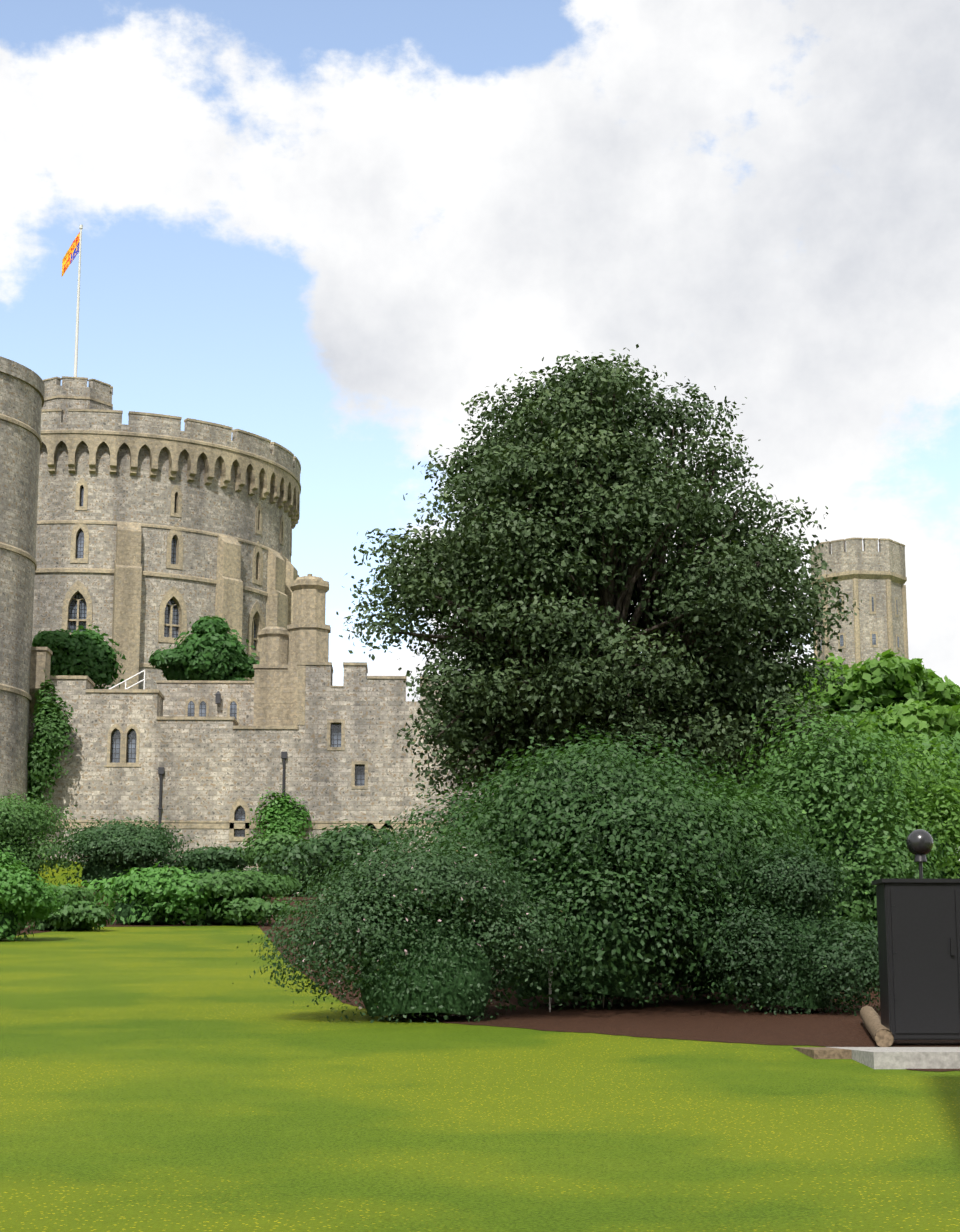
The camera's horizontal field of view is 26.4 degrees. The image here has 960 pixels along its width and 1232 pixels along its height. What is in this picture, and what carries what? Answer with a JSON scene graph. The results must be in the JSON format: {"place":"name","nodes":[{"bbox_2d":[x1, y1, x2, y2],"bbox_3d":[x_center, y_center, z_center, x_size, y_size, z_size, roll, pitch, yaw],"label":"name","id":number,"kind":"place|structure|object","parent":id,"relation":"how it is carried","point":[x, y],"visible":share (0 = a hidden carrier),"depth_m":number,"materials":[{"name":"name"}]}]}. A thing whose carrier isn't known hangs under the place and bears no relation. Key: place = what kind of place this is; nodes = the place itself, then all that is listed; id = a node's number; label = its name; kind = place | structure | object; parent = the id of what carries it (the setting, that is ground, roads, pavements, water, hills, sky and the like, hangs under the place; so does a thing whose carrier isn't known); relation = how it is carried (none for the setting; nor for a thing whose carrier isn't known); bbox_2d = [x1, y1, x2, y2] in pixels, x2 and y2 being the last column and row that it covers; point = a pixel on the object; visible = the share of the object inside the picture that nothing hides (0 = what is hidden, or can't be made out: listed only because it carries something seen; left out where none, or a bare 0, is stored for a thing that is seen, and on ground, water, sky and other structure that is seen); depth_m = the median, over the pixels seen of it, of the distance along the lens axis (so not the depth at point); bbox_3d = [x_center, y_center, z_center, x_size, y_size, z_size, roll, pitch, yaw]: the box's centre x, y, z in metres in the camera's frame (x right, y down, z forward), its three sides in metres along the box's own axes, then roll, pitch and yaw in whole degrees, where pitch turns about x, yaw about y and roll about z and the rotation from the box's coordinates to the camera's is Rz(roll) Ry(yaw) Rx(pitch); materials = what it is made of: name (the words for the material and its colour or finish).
{"place":"outdoors","nodes":[
{"label":"outdoors","id":0,"kind":"place"},
{"bbox_2d":[37,860,171,884],"bbox_3d":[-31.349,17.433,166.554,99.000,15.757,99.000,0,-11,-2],"label":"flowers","id":1,"kind":"object","parent":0,"point":[62,877],"depth_m":120.02,"materials":[{"name":"yellow plant"}]},
{"bbox_2d":[32,624,125,688],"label":"bush","id":2,"kind":"object","parent":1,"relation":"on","point":[90,654],"visible":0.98,"depth_m":138.59,"materials":[{"name":"green plant"}]},
{"bbox_2d":[32,443,291,688],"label":"round tower","id":3,"kind":"structure","parent":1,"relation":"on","point":[124,495],"depth_m":156.50,"materials":[{"name":"stone"}]},
{"bbox_2d":[42,376,112,422],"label":"turret","id":4,"kind":"object","parent":3,"relation":"on","point":[73,393],"visible":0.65,"depth_m":158.91,"materials":[{"name":"grey stone"}]},
{"bbox_2d":[74,225,82,376],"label":"flag pole","id":5,"kind":"object","parent":4,"relation":"on","point":[77,325],"visible":0.85,"depth_m":162.87,"materials":[{"name":"white metal"}]},
{"bbox_2d":[62,232,79,275],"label":"flag","id":6,"kind":"object","parent":5,"relation":"attached to","point":[70,254],"visible":1,"depth_m":163.72,"materials":[{"name":"fabric"}]},
{"bbox_2d":[35,478,298,688],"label":"round tower dressings","id":7,"kind":"structure","parent":3,"relation":"attached to","point":[127,572],"depth_m":156.53,"materials":[{"name":"beige stone"}]},
{"bbox_2d":[40,409,300,528],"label":"round tower machicolation","id":8,"kind":"object","parent":3,"relation":"on","point":[281,483],"visible":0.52,"depth_m":158.58,"materials":[{"name":"beige stone"}]},
{"bbox_2d":[41,411,299,481],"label":"parapet","id":9,"kind":"structure","parent":3,"relation":"on","point":[109,421],"depth_m":158.02,"materials":[{"name":"stone"}]},
{"bbox_2d":[148,615,259,680],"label":"bush","id":10,"kind":"object","parent":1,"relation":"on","point":[210,649],"visible":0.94,"depth_m":139.31,"materials":[{"name":"green plant"}]},
{"bbox_2d":[156,680,253,725],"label":"wall","id":11,"kind":"structure","parent":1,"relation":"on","point":[189,697],"depth_m":132.72,"materials":[{"name":"stone"}]},
{"bbox_2d":[109,670,144,688],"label":"white handrail","id":12,"kind":"object","parent":11,"relation":"on","point":[130,678],"visible":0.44,"depth_m":133.23,"materials":[{"name":"white metal"}]},
{"bbox_2d":[215,691,220,703],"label":"lantern wall","id":13,"kind":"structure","parent":11,"relation":"attached to","point":[218,698],"depth_m":132.22,"materials":[{"name":"grey metal"}]},
{"bbox_2d":[253,574,330,725],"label":"chimney turrets","id":14,"kind":"object","parent":11,"relation":"on","point":[306,632],"visible":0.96,"depth_m":130.95,"materials":[{"name":"beige stone"}]},
{"bbox_2d":[28,665,527,871],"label":"curtain wall","id":15,"kind":"structure","parent":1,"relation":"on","point":[214,770],"depth_m":123.57,"materials":[{"name":"stone"}]},
{"bbox_2d":[30,647,52,712],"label":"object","id":16,"kind":"object","parent":15,"relation":"attached to","point":[40,664],"visible":0.71,"depth_m":122.54,"materials":[{"name":"beige stone"}]},
{"bbox_2d":[158,752,286,865],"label":"drain pipes","id":17,"kind":"object","parent":15,"relation":"attached to","point":[161,769],"visible":0.5,"depth_m":123.00,"materials":[{"name":"grey metal"}]},
{"bbox_2d":[47,662,454,860],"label":"curtain wall dressings","id":18,"kind":"structure","parent":15,"relation":"attached to","point":[231,825],"depth_m":123.50,"materials":[{"name":"beige stone"}]},
{"bbox_2d":[247,786,314,872],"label":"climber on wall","id":19,"kind":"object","parent":15,"relation":"attached to","point":[283,815],"visible":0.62,"depth_m":122.29,"materials":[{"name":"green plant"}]},
{"bbox_2d":[0,885,959,1231],"bbox_3d":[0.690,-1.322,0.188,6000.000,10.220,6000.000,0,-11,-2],"label":"lawn ground","id":20,"kind":"structure","parent":0,"point":[162,1079],"depth_m":13.09,"materials":[{"name":"green plant"}]},
{"bbox_2d":[0,356,44,817],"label":"tower","id":21,"kind":"structure","parent":20,"relation":"on","point":[22,392],"depth_m":120.38,"materials":[{"name":"stone"}]},
{"bbox_2d":[27,675,76,816],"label":"ivy","id":22,"kind":"object","parent":21,"relation":"attached to","point":[50,721],"visible":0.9,"depth_m":121.44,"materials":[{"name":"green plant"}]},
{"bbox_2d":[811,537,908,875],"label":"distant tower","id":23,"kind":"structure","parent":20,"relation":"on","point":[872,578],"depth_m":257.63,"materials":[{"name":"stone"}]},
{"bbox_2d":[0,0,959,860],"label":"sky","id":24,"kind":"structure","parent":0,"point":[320,230],"materials":[{"name":"white"}]},
{"bbox_2d":[16,886,959,1070],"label":"soil bed","id":25,"kind":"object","parent":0,"point":[677,1017],"depth_m":21.03,"materials":[{"name":"brown soil"}]},
{"bbox_2d":[0,848,73,940],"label":"shrub","id":26,"kind":"object","parent":25,"relation":"on","point":[25,897],"visible":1,"depth_m":39.69,"materials":[{"name":"green plant"}]},
{"bbox_2d":[0,786,89,883],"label":"tall shrub","id":27,"kind":"object","parent":25,"relation":"on","point":[16,828],"visible":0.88,"depth_m":94.86,"materials":[{"name":"green plant"}]},
{"bbox_2d":[25,884,120,930],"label":"shrub","id":28,"kind":"object","parent":25,"relation":"on","point":[85,914],"visible":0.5,"depth_m":45.17,"materials":[{"name":"green plant"}]},
{"bbox_2d":[38,815,215,889],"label":"tall shrub","id":29,"kind":"object","parent":25,"relation":"on","point":[125,846],"visible":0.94,"depth_m":93.94,"materials":[{"name":"green plant"}]},
{"bbox_2d":[68,861,233,925],"bbox_3d":[-8.058,6.816,49.919,4.915,1.592,2.955,-8,-13,35],"label":"shrub","id":30,"kind":"object","parent":25,"relation":"on","point":[145,898],"visible":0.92,"depth_m":49.15,"materials":[{"name":"green plant"}]},
{"bbox_2d":[157,844,263,875],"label":"bush","id":31,"kind":"object","parent":25,"relation":"on","point":[218,859],"visible":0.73,"depth_m":94.23,"materials":[{"name":"green plant"}]},
{"bbox_2d":[166,868,309,924],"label":"shrub","id":32,"kind":"object","parent":25,"relation":"on","point":[241,905],"visible":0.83,"depth_m":49.16,"materials":[{"name":"green plant"}]},
{"bbox_2d":[228,829,324,896],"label":"bush","id":33,"kind":"object","parent":25,"relation":"on","point":[273,839],"visible":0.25,"depth_m":83.54,"materials":[{"name":"green plant"}]},
{"bbox_2d":[238,819,426,899],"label":"bush","id":34,"kind":"object","parent":25,"relation":"on","point":[316,849],"visible":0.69,"depth_m":75.28,"materials":[{"name":"green plant"}]},
{"bbox_2d":[232,819,617,1022],"bbox_3d":[-0.570,3.178,21.245,3.872,2.083,2.642,5,-12,-25],"label":"fuchsia bush","id":35,"kind":"object","parent":25,"relation":"on","point":[421,949],"visible":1,"depth_m":20.70,"materials":[{"name":"green plant"}]},
{"bbox_2d":[365,761,514,987],"bbox_3d":[0.164,3.339,26.421,3.174,2.980,2.198,-5,-12,23],"label":"fuchsia shrub","id":36,"kind":"object","parent":25,"relation":"on","point":[447,814],"visible":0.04,"depth_m":26.49,"materials":[{"name":"green plant"}]},
{"bbox_2d":[548,939,650,1011],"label":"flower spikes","id":37,"kind":"object","parent":25,"relation":"on","point":[550,990],"visible":0.02,"depth_m":22.05,"materials":[{"name":"plant"}]},
{"bbox_2d":[336,344,868,803],"bbox_3d":[2.271,0.574,38.827,8.451,11.370,8.827,-9,-14,40],"label":"holm oak tree","id":38,"kind":"object","parent":25,"relation":"on","point":[589,532],"visible":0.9,"depth_m":37.15,"materials":[{"name":"green plant"}]},
{"bbox_2d":[385,695,836,1009],"bbox_3d":[1.419,2.723,23.265,5.201,3.467,5.119,0,-11,-2],"label":"rose shrub","id":39,"kind":"object","parent":25,"relation":"on","point":[599,835],"visible":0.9,"depth_m":22.18,"materials":[{"name":"green plant"}]},
{"bbox_2d":[539,725,829,990],"bbox_3d":[2.214,3.099,25.903,4.247,3.374,3.127,0,-11,-2],"label":"shrub","id":40,"kind":"object","parent":25,"relation":"on","point":[698,765],"visible":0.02,"depth_m":25.55,"materials":[{"name":"green plant"}]},
{"bbox_2d":[633,757,830,1004],"bbox_3d":[2.695,3.046,23.742,2.875,2.930,2.180,0,-11,-2],"label":"shrub","id":41,"kind":"object","parent":25,"relation":"on","point":[769,817],"visible":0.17,"depth_m":23.52,"materials":[{"name":"green plant"}]},
{"bbox_2d":[698,751,803,831],"bbox_3d":[5.696,5.014,45.857,5.568,4.128,4.866,6,-12,-28],"label":"shrub","id":42,"kind":"object","parent":25,"relation":"on","point":[752,775],"visible":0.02,"depth_m":44.38,"materials":[{"name":"green plant"}]},
{"bbox_2d":[668,832,880,1015],"bbox_3d":[3.462,3.336,22.185,2.680,1.995,2.328,-6,-12,28],"label":"dark shrub","id":43,"kind":"object","parent":25,"relation":"on","point":[798,964],"visible":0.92,"depth_m":21.88,"materials":[{"name":"green plant"}]},
{"bbox_2d":[793,1047,851,1058],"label":"stone slab","id":44,"kind":"structure","parent":25,"relation":"on","point":[823,1053],"depth_m":17.01,"materials":[{"name":"beige stone"}]},
{"bbox_2d":[698,660,959,985],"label":"shrub","id":45,"kind":"object","parent":25,"relation":"on","point":[844,829],"visible":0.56,"depth_m":26.51,"materials":[{"name":"green plant"}]},
{"bbox_2d":[780,724,959,838],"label":"shrub","id":46,"kind":"object","parent":25,"relation":"on","point":[953,741],"visible":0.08,"depth_m":37.39,"materials":[{"name":"green plant"}]},
{"bbox_2d":[785,649,959,854],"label":"lime tree","id":47,"kind":"object","parent":25,"relation":"on","point":[930,698],"visible":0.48,"depth_m":49.51,"materials":[{"name":"green plant"}]},
{"bbox_2d":[860,1006,893,1046],"bbox_3d":[3.739,3.873,19.336,0.172,0.368,2.671,-1,-11,7],"label":"old log","id":48,"kind":"object","parent":25,"relation":"on","point":[874,1026],"visible":0.88,"depth_m":18.46,"materials":[{"name":"brown wood"}]},
{"bbox_2d":[830,879,959,1068],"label":"black cabinet","id":49,"kind":"object","parent":25,"relation":"on","point":[918,922],"visible":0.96,"depth_m":18.23,"materials":[{"name":"paint"}]},
{"bbox_2d":[906,829,932,878],"bbox_3d":[4.629,3.263,21.355,0.280,2.067,0.280,0,-11,-2],"label":"globe lamp","id":50,"kind":"object","parent":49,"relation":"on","point":[919,843],"visible":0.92,"depth_m":21.43,"materials":[{"name":"black metal"}]},
{"bbox_2d":[831,724,959,878],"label":"lime shrub","id":51,"kind":"object","parent":25,"relation":"on","point":[950,794],"visible":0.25,"depth_m":28.53,"materials":[{"name":"green plant"}]}
]}

